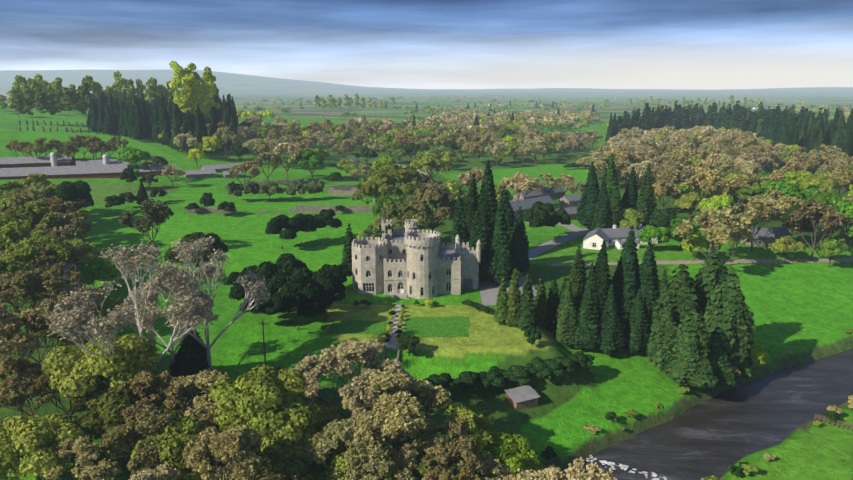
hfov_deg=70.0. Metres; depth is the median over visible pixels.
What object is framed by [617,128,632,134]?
tree
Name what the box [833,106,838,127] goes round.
conifer tree
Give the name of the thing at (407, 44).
sky
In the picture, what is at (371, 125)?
tree
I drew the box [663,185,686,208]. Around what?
tree
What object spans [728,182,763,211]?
tree
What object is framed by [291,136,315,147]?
tree
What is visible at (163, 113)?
conifer tree
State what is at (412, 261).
castle
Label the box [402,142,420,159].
tree
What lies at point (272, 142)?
tree
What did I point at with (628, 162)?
tree
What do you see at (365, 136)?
tree
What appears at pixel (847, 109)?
tree
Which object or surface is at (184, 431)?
tree
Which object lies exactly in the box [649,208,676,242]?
yew tree
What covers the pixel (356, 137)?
tree
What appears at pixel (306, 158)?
tree
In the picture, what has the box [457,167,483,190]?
tree
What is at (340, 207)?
yew tree
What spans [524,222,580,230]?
yard gravel
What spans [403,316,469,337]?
lawn
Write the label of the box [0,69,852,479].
terrain
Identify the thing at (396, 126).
tree
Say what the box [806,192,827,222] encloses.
tree
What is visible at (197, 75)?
poplar tree
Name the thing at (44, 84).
poplar tree
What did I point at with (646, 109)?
conifer tree
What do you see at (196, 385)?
tree
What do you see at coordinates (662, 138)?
tree
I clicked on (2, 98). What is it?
tree
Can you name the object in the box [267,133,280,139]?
tree
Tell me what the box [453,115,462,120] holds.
tree
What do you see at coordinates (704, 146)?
tree
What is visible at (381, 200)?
tree
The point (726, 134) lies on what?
tree
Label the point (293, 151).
tree
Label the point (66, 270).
tree
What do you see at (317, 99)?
poplar tree
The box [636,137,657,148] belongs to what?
tree
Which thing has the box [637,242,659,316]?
conifer tree
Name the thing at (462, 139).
tree
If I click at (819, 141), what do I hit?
conifer tree
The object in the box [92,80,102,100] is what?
poplar tree
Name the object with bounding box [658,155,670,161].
tree
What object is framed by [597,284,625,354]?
conifer tree
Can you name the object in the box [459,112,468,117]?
tree
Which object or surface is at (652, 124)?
conifer tree
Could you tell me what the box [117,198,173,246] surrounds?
tree
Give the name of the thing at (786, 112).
conifer tree
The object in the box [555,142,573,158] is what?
tree
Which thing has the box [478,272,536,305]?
forecourt gravel
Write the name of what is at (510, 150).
tree
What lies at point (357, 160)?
buildings
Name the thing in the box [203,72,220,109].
poplar tree
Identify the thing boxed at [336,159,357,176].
tree
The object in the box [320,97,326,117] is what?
poplar tree
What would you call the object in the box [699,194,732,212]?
tree
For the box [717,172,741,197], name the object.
tree
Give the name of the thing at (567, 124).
tree
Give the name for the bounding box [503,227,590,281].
drive gravel
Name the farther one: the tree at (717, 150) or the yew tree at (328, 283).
the tree at (717, 150)
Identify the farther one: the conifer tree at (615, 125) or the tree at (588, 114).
the tree at (588, 114)
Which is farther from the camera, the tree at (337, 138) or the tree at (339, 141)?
the tree at (337, 138)
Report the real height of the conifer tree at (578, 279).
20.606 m
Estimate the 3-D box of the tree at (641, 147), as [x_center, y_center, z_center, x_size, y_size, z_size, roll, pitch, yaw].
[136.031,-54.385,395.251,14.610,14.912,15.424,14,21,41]
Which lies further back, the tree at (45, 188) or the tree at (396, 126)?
the tree at (396, 126)
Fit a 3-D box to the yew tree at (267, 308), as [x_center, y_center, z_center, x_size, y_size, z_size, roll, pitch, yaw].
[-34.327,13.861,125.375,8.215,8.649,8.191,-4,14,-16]
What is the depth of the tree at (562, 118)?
749.40 m
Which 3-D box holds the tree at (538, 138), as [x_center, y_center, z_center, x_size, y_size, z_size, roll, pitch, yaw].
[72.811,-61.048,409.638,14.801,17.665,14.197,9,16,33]
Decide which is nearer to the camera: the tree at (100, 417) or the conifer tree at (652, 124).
the tree at (100, 417)
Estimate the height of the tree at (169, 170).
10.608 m
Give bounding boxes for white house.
[583,224,657,249]
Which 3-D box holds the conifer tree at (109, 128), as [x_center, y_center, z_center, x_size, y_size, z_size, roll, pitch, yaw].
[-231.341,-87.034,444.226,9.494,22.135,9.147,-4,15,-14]
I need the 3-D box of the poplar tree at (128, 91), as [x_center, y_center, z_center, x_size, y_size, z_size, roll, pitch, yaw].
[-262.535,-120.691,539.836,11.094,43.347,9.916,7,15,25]
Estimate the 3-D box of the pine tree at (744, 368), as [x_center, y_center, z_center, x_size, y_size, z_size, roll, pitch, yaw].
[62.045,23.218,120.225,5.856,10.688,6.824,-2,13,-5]
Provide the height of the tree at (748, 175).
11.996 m
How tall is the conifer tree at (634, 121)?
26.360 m
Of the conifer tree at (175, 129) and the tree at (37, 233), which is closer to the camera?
the tree at (37, 233)
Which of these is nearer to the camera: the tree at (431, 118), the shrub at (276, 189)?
the shrub at (276, 189)
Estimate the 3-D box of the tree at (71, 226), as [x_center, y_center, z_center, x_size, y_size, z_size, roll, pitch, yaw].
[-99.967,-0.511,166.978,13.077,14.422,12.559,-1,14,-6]
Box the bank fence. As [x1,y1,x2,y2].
[814,414,852,430]
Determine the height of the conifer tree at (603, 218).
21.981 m
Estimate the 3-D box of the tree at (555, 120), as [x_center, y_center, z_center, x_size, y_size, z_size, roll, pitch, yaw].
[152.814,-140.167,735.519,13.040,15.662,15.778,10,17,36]
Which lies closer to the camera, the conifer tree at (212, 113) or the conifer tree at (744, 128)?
the conifer tree at (212, 113)
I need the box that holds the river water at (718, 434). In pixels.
[563,348,852,479]
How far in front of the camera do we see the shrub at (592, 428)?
100.79 m
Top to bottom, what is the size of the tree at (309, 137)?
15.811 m
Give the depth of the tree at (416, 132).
499.21 m
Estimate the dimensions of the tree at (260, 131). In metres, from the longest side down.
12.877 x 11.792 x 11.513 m
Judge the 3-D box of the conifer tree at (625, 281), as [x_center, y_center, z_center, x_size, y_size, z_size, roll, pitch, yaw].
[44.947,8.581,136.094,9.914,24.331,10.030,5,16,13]
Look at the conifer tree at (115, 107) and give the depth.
467.14 m
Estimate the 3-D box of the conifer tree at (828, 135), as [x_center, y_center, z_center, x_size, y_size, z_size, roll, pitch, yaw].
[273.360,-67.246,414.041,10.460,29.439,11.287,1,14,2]
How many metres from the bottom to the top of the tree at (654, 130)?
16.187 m
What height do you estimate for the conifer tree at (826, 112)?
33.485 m
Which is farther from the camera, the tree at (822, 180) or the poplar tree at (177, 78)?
the poplar tree at (177, 78)
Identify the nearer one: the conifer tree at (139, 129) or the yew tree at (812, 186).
the yew tree at (812, 186)
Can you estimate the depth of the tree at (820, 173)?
325.26 m
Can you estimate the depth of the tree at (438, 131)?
478.17 m
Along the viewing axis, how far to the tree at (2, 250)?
147.64 m
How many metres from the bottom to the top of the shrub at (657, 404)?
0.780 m
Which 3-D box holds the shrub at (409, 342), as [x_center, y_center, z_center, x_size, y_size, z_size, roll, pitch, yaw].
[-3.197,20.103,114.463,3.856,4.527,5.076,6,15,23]
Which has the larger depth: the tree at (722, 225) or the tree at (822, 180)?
the tree at (822, 180)
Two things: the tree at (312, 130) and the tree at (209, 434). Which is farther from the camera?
the tree at (312, 130)
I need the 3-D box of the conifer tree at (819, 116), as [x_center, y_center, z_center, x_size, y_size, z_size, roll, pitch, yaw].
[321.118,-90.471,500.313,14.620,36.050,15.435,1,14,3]
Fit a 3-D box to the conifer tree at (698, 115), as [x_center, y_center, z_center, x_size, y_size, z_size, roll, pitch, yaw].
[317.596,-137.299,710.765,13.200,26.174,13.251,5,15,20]
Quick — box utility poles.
[78,320,306,363]
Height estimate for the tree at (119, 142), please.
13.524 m
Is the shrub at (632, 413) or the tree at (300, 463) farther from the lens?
the shrub at (632, 413)
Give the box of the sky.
[0,0,852,89]
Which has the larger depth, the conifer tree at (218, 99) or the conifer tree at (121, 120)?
the conifer tree at (218, 99)
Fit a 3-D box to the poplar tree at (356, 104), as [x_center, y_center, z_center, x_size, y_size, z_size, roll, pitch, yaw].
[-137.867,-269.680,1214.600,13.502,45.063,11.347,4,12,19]
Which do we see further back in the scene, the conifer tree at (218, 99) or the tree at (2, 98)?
the tree at (2, 98)
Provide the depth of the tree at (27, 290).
116.10 m
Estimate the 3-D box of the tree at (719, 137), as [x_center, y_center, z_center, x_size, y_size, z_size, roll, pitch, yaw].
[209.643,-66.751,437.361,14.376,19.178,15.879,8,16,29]
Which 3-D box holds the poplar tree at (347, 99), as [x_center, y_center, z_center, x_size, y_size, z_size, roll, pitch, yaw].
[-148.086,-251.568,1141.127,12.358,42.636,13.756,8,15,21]
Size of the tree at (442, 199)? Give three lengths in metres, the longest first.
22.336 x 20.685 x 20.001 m
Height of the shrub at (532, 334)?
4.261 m
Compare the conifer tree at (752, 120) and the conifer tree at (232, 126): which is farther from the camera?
the conifer tree at (752, 120)
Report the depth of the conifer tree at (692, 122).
660.34 m
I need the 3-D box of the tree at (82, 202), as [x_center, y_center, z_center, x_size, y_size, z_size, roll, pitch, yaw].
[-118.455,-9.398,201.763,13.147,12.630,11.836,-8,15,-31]
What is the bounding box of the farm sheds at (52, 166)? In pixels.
[0,152,242,179]
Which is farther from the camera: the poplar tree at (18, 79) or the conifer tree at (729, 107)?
the conifer tree at (729, 107)
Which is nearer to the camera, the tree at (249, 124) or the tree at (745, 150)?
the tree at (745, 150)
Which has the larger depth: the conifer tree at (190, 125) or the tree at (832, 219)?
the conifer tree at (190, 125)
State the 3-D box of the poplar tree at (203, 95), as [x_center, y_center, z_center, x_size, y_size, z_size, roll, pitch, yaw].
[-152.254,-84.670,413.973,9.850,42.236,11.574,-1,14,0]
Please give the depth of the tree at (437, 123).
630.16 m
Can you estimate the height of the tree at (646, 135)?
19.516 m
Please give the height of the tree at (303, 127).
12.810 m
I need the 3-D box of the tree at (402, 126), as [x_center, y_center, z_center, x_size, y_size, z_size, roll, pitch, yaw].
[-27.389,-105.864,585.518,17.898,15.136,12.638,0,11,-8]
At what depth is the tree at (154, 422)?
77.33 m
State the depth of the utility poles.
109.92 m
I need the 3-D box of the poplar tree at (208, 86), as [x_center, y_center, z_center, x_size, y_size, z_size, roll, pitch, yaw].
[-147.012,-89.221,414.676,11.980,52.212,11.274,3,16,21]
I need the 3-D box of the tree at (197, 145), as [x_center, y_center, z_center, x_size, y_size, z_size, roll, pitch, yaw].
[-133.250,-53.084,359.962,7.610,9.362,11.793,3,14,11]
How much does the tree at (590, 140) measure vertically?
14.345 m
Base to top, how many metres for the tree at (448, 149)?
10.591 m
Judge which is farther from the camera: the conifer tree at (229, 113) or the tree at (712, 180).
the conifer tree at (229, 113)
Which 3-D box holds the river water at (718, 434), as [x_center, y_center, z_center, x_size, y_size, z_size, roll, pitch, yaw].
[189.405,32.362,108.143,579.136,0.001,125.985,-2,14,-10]
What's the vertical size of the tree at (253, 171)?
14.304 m
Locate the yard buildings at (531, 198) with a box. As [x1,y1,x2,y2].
[509,185,581,219]
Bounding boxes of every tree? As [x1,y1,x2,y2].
[0,94,6,101]
[0,102,7,112]
[0,181,23,195]
[0,188,17,199]
[0,191,38,212]
[0,192,38,221]
[0,200,65,230]
[0,220,51,248]
[0,234,40,261]
[0,258,32,302]
[0,268,83,347]
[0,272,50,313]
[0,302,54,373]
[0,357,51,416]
[0,368,57,416]
[0,412,85,479]
[0,415,26,479]
[2,230,73,264]
[3,235,80,293]
[4,140,25,156]
[5,272,59,309]
[5,310,71,362]
[6,84,21,124]
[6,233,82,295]
[10,90,24,130]
[12,187,43,198]
[12,201,52,228]
[13,75,28,124]
[13,141,30,156]
[17,94,33,130]
[17,173,56,189]
[20,82,33,124]
[22,86,35,130]
[23,143,46,157]
[26,78,41,125]
[27,370,108,421]
[30,196,79,225]
[32,260,76,278]
[33,88,48,131]
[33,212,91,261]
[34,73,45,124]
[35,137,54,155]
[35,282,105,312]
[40,80,51,125]
[40,91,55,131]
[40,185,56,191]
[41,180,93,209]
[41,333,159,396]
[42,139,61,152]
[43,435,129,479]
[45,240,218,372]
[46,262,84,291]
[47,81,61,125]
[48,211,91,231]
[49,93,60,131]
[49,194,89,211]
[49,223,86,239]
[50,77,64,125]
[53,88,67,131]
[53,332,99,352]
[54,144,78,159]
[61,87,75,132]
[62,136,85,156]
[64,201,88,220]
[65,238,104,266]
[68,84,77,126]
[68,88,85,132]
[70,240,99,265]
[70,385,161,441]
[71,135,92,159]
[77,261,110,286]
[78,81,92,132]
[81,75,96,101]
[81,135,100,159]
[86,96,95,131]
[86,143,106,159]
[89,295,123,319]
[90,101,98,132]
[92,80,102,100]
[95,96,99,108]
[97,99,105,133]
[97,409,181,475]
[98,141,108,155]
[99,89,105,109]
[100,86,112,100]
[100,143,117,157]
[102,259,126,284]
[104,105,117,135]
[104,195,124,212]
[107,135,128,155]
[107,370,189,422]
[109,93,113,107]
[109,101,118,134]
[111,84,123,104]
[113,70,125,100]
[113,98,119,119]
[115,95,120,114]
[117,147,151,173]
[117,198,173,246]
[118,104,125,136]
[119,192,138,207]
[119,259,213,367]
[120,167,137,189]
[122,104,130,137]
[123,79,133,104]
[124,78,136,106]
[124,405,220,478]
[127,101,135,139]
[128,464,181,479]
[130,93,148,141]
[136,78,147,102]
[136,181,150,204]
[137,236,270,370]
[139,98,151,139]
[139,174,157,184]
[140,156,168,179]
[144,88,152,101]
[144,100,151,119]
[145,76,160,102]
[150,102,158,128]
[150,188,166,196]
[151,111,160,141]
[154,84,166,96]
[155,92,171,140]
[159,368,239,427]
[161,117,171,146]
[161,165,185,186]
[163,469,214,479]
[164,91,167,109]
[164,232,228,284]
[166,80,177,102]
[169,61,187,103]
[169,113,180,151]
[169,323,213,377]
[170,102,181,128]
[173,133,197,156]
[175,105,182,127]
[178,78,200,113]
[178,426,237,473]
[180,120,192,151]
[181,423,263,479]
[183,63,201,105]
[185,203,199,213]
[186,110,194,133]
[187,148,204,166]
[189,113,195,125]
[190,90,202,114]
[192,71,200,102]
[192,103,208,146]
[192,142,201,149]
[194,84,207,114]
[194,123,206,152]
[199,70,215,114]
[199,136,221,160]
[199,193,214,215]
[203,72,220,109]
[204,66,216,96]
[206,124,209,135]
[208,364,315,455]
[209,111,224,151]
[210,116,223,152]
[211,106,220,126]
[212,127,241,158]
[214,95,221,121]
[217,93,221,113]
[217,122,229,131]
[217,201,235,215]
[221,95,226,120]
[222,130,247,145]
[223,113,228,126]
[224,95,236,127]
[225,265,278,300]
[227,116,237,150]
[228,144,248,159]
[228,161,259,187]
[229,454,302,479]
[231,96,238,125]
[235,139,248,152]
[236,109,244,116]
[238,121,251,127]
[238,126,250,145]
[239,287,276,325]
[241,110,255,117]
[241,118,252,122]
[243,138,259,159]
[248,115,264,124]
[248,395,325,464]
[249,130,258,137]
[250,123,261,138]
[251,152,282,180]
[253,140,273,167]
[254,106,262,110]
[254,454,317,479]
[255,253,313,288]
[257,128,266,138]
[258,181,276,200]
[262,110,274,123]
[263,127,281,136]
[264,139,278,164]
[265,214,301,248]
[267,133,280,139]
[268,366,307,387]
[271,276,330,329]
[272,142,300,178]
[273,117,286,124]
[273,125,289,141]
[277,135,292,151]
[280,108,289,112]
[281,129,301,141]
[283,122,301,131]
[285,155,297,168]
[286,213,316,244]
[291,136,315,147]
[293,339,415,419]
[295,125,307,135]
[295,133,318,146]
[295,143,307,166]
[296,149,325,178]
[301,394,340,431]
[302,418,393,479]
[306,125,322,134]
[307,121,318,125]
[307,124,320,131]
[309,266,345,312]
[314,95,320,117]
[314,131,327,148]
[314,148,328,156]
[314,209,341,228]
[317,134,335,149]
[319,119,332,130]
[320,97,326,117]
[320,123,327,131]
[321,263,351,283]
[323,447,401,479]
[326,94,332,116]
[327,125,337,133]
[327,172,342,180]
[331,131,346,138]
[331,140,357,158]
[332,98,336,116]
[333,136,346,144]
[335,123,353,136]
[335,205,344,210]
[336,139,347,155]
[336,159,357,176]
[337,97,341,115]
[341,111,350,115]
[341,369,450,478]
[342,223,352,269]
[344,94,350,116]
[345,122,355,138]
[346,119,358,124]
[347,133,367,151]
[347,163,372,182]
[349,97,353,108]
[351,191,378,203]
[353,134,369,147]
[354,94,360,106]
[354,118,368,133]
[354,125,377,140]
[355,147,377,161]
[356,165,422,199]
[357,231,368,239]
[360,97,365,107]
[360,458,416,479]
[361,224,393,239]
[362,123,375,127]
[362,138,386,160]
[367,133,379,141]
[368,96,371,115]
[371,156,398,170]
[371,195,404,216]
[372,121,383,127]
[372,127,382,135]
[372,417,444,471]
[373,201,432,230]
[378,100,383,114]
[378,135,390,141]
[378,140,390,154]
[380,122,393,132]
[380,134,394,149]
[389,124,403,129]
[389,139,402,149]
[389,149,406,163]
[390,122,406,128]
[395,132,415,157]
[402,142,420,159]
[403,182,464,229]
[404,125,418,131]
[407,115,416,119]
[409,130,422,138]
[409,153,449,176]
[410,377,431,398]
[410,452,463,479]
[411,146,428,153]
[411,173,436,187]
[411,404,493,461]
[414,134,431,140]
[414,141,423,158]
[416,150,424,159]
[421,137,436,148]
[421,148,440,158]
[422,416,478,474]
[422,466,485,479]
[424,116,435,120]
[424,119,435,125]
[425,130,436,137]
[428,373,455,391]
[429,179,467,203]
[432,135,445,147]
[433,126,448,141]
[434,107,443,112]
[434,120,441,127]
[436,130,458,140]
[437,148,447,157]
[440,152,463,170]
[442,141,458,149]
[443,147,455,153]
[444,133,458,141]
[446,117,458,121]
[446,120,456,123]
[449,190,469,244]
[452,371,478,392]
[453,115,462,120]
[454,124,475,134]
[454,450,515,479]
[455,137,468,154]
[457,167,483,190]
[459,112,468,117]
[459,131,480,142]
[461,141,477,162]
[463,116,475,119]
[464,174,478,235]
[465,142,485,165]
[468,126,479,134]
[468,186,493,282]
[472,429,538,475]
[474,115,479,134]
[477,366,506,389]
[478,129,484,135]
[478,159,497,226]
[481,132,504,156]
[484,121,498,125]
[484,124,504,144]
[484,141,507,167]
[487,198,515,284]
[493,186,515,246]
[494,127,510,134]
[494,152,508,163]
[494,184,510,202]
[494,277,507,325]
[496,131,510,141]
[497,123,512,132]
[498,172,540,200]
[499,114,508,118]
[502,135,517,143]
[502,146,513,162]
[502,365,532,385]
[503,118,511,123]
[505,269,520,327]
[507,121,521,129]
[508,127,517,135]
[508,143,521,161]
[509,206,529,271]
[510,457,616,479]
[515,133,524,137]
[515,146,533,161]
[516,132,536,150]
[517,116,527,119]
[518,273,537,330]
[520,123,534,131]
[522,136,547,161]
[523,201,556,244]
[524,140,546,163]
[525,128,542,134]
[526,357,555,379]
[527,460,545,472]
[531,119,541,125]
[531,135,550,155]
[532,173,558,195]
[534,278,550,327]
[536,145,552,156]
[541,116,551,128]
[544,121,556,127]
[544,356,575,376]
[545,135,555,146]
[545,278,558,331]
[548,131,562,142]
[549,118,557,129]
[549,174,574,195]
[551,207,570,236]
[552,143,565,156]
[553,245,586,325]
[553,277,576,345]
[555,122,562,130]
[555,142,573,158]
[558,116,566,128]
[558,277,567,308]
[561,135,572,151]
[563,122,572,130]
[566,137,584,157]
[567,351,594,371]
[569,182,585,192]
[570,130,588,147]
[572,263,601,350]
[575,123,583,128]
[576,150,603,171]
[576,162,599,228]
[580,136,594,153]
[582,121,589,127]
[584,112,593,115]
[585,130,603,147]
[590,117,599,121]
[590,174,612,230]
[593,154,622,175]
[594,240,616,314]
[595,145,609,155]
[596,142,609,150]
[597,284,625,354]
[603,144,632,161]
[604,153,624,226]
[604,161,628,181]
[605,112,614,141]
[606,136,625,145]
[609,140,635,151]
[611,226,641,324]
[613,113,617,135]
[615,208,648,228]
[616,116,623,131]
[616,133,626,137]
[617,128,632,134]
[617,157,635,178]
[620,160,636,186]
[621,133,639,139]
[621,163,646,185]
[621,167,638,209]
[622,288,649,353]
[623,112,630,129]
[628,150,645,160]
[630,113,640,128]
[631,126,641,131]
[631,130,645,136]
[631,133,647,140]
[634,140,654,148]
[634,145,646,151]
[634,158,642,176]
[635,134,654,146]
[635,163,657,226]
[636,108,640,123]
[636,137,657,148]
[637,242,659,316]
[638,117,642,128]
[638,225,668,250]
[639,146,658,159]
[641,152,654,158]
[642,161,657,180]
[643,112,650,130]
[644,103,649,116]
[644,165,665,182]
[645,301,654,350]
[645,305,676,372]
[648,128,662,132]
[649,157,664,181]
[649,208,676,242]
[649,264,708,332]
[650,112,655,128]
[651,146,665,157]
[652,180,681,208]
[653,134,662,140]
[654,107,662,128]
[654,309,717,388]
[655,135,669,145]
[655,166,686,201]
[656,135,681,146]
[657,142,680,151]
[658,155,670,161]
[658,270,668,298]
[660,106,665,126]
[660,126,671,131]
[662,146,682,156]
[662,156,694,183]
[662,162,694,183]
[663,116,670,127]
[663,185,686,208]
[664,105,668,119]
[666,149,696,160]
[666,216,700,249]
[670,116,675,128]
[670,156,695,165]
[673,206,743,257]
[674,112,679,129]
[674,192,702,219]
[676,105,682,122]
[677,182,698,208]
[678,107,690,129]
[680,136,702,147]
[680,234,706,260]
[681,142,695,149]
[681,160,717,177]
[683,170,730,213]
[685,129,697,134]
[688,157,702,163]
[689,108,694,127]
[690,251,727,313]
[693,125,705,130]
[693,131,705,139]
[696,111,700,123]
[696,148,711,159]
[697,111,704,123]
[698,117,703,125]
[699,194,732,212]
[700,133,711,139]
[700,143,716,153]
[702,187,725,197]
[703,110,712,125]
[703,267,755,366]
[705,153,722,161]
[708,134,728,142]
[708,154,733,164]
[709,329,735,393]
[711,103,715,124]
[712,130,735,142]
[712,146,724,153]
[713,114,722,129]
[714,160,742,177]
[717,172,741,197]
[717,364,740,387]
[720,103,725,114]
[720,106,729,128]
[721,138,740,147]
[721,195,781,251]
[723,149,740,159]
[728,104,731,120]
[728,111,738,128]
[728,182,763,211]
[728,221,753,260]
[729,95,733,103]
[729,128,742,133]
[729,173,764,212]
[732,136,745,142]
[733,101,739,116]
[734,154,757,171]
[734,159,756,173]
[734,347,752,381]
[735,112,747,129]
[736,150,770,174]
[737,131,754,137]
[738,119,743,131]
[738,173,756,182]
[739,116,745,131]
[740,137,765,148]
[740,148,750,154]
[741,159,761,175]
[747,112,755,130]
[749,98,753,105]
[749,119,757,132]
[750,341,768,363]
[752,170,772,178]
[753,113,759,122]
[754,116,763,136]
[755,175,779,182]
[755,189,783,202]
[756,144,780,168]
[756,157,778,170]
[756,179,801,218]
[758,112,769,137]
[758,139,772,144]
[764,117,775,139]
[767,236,806,260]
[768,108,770,121]
[768,157,781,171]
[769,160,805,180]
[770,144,789,163]
[771,123,777,144]
[772,143,786,150]
[774,108,780,120]
[775,112,787,143]
[777,196,806,223]
[779,199,806,232]
[780,106,788,122]
[780,203,815,232]
[781,126,791,163]
[781,151,791,158]
[781,151,809,171]
[782,119,794,142]
[782,171,819,186]
[784,200,852,260]
[786,180,803,189]
[788,144,799,151]
[788,146,808,155]
[789,129,798,144]
[789,194,804,208]
[798,124,805,148]
[799,107,805,122]
[800,188,818,197]
[801,158,820,171]
[802,172,839,189]
[803,108,809,120]
[803,191,840,209]
[805,126,817,152]
[806,120,812,138]
[806,144,842,164]
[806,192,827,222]
[807,114,812,130]
[807,185,818,188]
[812,128,825,163]
[816,108,822,122]
[816,118,823,137]
[816,165,830,174]
[817,159,849,173]
[818,151,832,165]
[818,185,834,192]
[819,235,848,267]
[823,109,829,122]
[824,119,832,146]
[824,168,852,195]
[829,122,840,145]
[830,197,852,236]
[831,199,852,243]
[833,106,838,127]
[836,108,845,134]
[836,131,844,152]
[836,167,852,192]
[841,107,849,111]
[842,132,852,156]
[842,153,851,164]
[845,120,851,143]
[845,223,852,236]
[846,108,852,131]
[847,184,852,196]
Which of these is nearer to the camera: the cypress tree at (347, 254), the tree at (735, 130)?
the cypress tree at (347, 254)
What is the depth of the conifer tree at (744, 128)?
577.80 m
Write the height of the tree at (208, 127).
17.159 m
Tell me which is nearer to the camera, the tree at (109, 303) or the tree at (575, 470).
the tree at (575, 470)
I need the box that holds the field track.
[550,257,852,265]
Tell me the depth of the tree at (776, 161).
367.74 m
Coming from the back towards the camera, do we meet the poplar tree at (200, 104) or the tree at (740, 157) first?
the poplar tree at (200, 104)
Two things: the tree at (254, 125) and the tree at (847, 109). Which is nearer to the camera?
the tree at (254, 125)
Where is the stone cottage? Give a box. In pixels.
[740,224,792,245]
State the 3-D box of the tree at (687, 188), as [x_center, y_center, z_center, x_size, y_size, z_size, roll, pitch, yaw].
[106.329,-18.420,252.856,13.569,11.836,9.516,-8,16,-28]
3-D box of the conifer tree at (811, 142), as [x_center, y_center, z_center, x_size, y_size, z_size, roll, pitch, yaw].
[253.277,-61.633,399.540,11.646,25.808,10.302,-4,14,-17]
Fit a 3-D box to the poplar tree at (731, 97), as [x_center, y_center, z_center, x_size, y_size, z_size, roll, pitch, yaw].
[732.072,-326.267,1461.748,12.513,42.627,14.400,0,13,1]
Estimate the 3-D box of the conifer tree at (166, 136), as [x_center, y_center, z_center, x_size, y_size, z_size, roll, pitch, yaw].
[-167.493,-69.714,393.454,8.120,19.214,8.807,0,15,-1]
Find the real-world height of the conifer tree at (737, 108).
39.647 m
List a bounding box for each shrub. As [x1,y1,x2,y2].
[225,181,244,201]
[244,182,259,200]
[265,182,283,201]
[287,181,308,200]
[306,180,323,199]
[359,300,371,306]
[381,222,392,232]
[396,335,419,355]
[424,300,432,305]
[524,328,541,345]
[541,446,557,459]
[584,425,600,433]
[605,411,618,423]
[623,409,638,417]
[654,402,662,407]
[678,384,690,392]
[700,475,718,479]
[727,464,741,476]
[739,462,754,471]
[741,463,759,475]
[763,453,775,460]
[813,420,820,426]
[822,411,839,420]
[826,405,842,413]
[848,399,852,408]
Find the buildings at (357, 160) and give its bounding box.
[343,104,772,163]
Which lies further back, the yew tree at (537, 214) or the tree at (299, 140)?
the tree at (299, 140)
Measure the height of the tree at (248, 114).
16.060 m
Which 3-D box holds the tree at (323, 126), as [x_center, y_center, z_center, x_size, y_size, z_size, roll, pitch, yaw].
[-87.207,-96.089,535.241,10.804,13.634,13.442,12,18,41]
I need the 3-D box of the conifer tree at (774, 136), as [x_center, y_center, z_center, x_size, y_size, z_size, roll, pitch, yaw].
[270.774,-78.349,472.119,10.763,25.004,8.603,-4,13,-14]
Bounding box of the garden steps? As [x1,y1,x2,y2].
[382,345,399,361]
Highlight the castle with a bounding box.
[352,219,481,298]
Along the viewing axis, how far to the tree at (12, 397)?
85.54 m
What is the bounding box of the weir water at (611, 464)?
[586,455,666,479]
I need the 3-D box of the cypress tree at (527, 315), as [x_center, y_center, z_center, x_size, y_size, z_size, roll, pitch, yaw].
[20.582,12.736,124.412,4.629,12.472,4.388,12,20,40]
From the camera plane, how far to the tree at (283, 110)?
1153.56 m
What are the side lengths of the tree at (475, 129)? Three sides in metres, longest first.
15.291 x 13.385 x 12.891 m
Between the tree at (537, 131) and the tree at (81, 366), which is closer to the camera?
the tree at (81, 366)
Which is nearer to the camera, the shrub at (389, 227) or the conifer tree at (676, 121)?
the shrub at (389, 227)
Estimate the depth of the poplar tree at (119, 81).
532.88 m
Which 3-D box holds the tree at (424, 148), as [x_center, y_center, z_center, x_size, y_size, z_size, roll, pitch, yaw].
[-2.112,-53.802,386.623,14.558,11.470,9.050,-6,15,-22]
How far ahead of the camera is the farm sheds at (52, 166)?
297.90 m
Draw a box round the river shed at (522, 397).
[505,384,539,410]
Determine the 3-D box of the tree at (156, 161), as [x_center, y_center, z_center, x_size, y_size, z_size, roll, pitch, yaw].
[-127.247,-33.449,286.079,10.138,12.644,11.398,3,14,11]
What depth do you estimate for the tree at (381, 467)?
75.93 m
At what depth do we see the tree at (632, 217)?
197.41 m
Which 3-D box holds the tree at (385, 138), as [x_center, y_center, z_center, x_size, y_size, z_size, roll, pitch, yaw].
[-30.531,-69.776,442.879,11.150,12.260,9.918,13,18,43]
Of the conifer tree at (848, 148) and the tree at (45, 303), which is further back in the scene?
the conifer tree at (848, 148)
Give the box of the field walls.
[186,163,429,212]
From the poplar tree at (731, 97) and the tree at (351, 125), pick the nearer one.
the tree at (351, 125)
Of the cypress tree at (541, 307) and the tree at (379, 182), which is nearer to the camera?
the cypress tree at (541, 307)
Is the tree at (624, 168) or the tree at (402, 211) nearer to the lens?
the tree at (402, 211)
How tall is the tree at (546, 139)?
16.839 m
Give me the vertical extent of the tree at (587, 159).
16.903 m
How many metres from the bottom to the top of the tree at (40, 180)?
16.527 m
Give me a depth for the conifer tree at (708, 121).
676.70 m
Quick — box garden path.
[386,305,402,347]
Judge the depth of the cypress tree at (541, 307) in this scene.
131.60 m
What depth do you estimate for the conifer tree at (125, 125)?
425.01 m
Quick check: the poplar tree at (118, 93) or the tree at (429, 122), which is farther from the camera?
the tree at (429, 122)

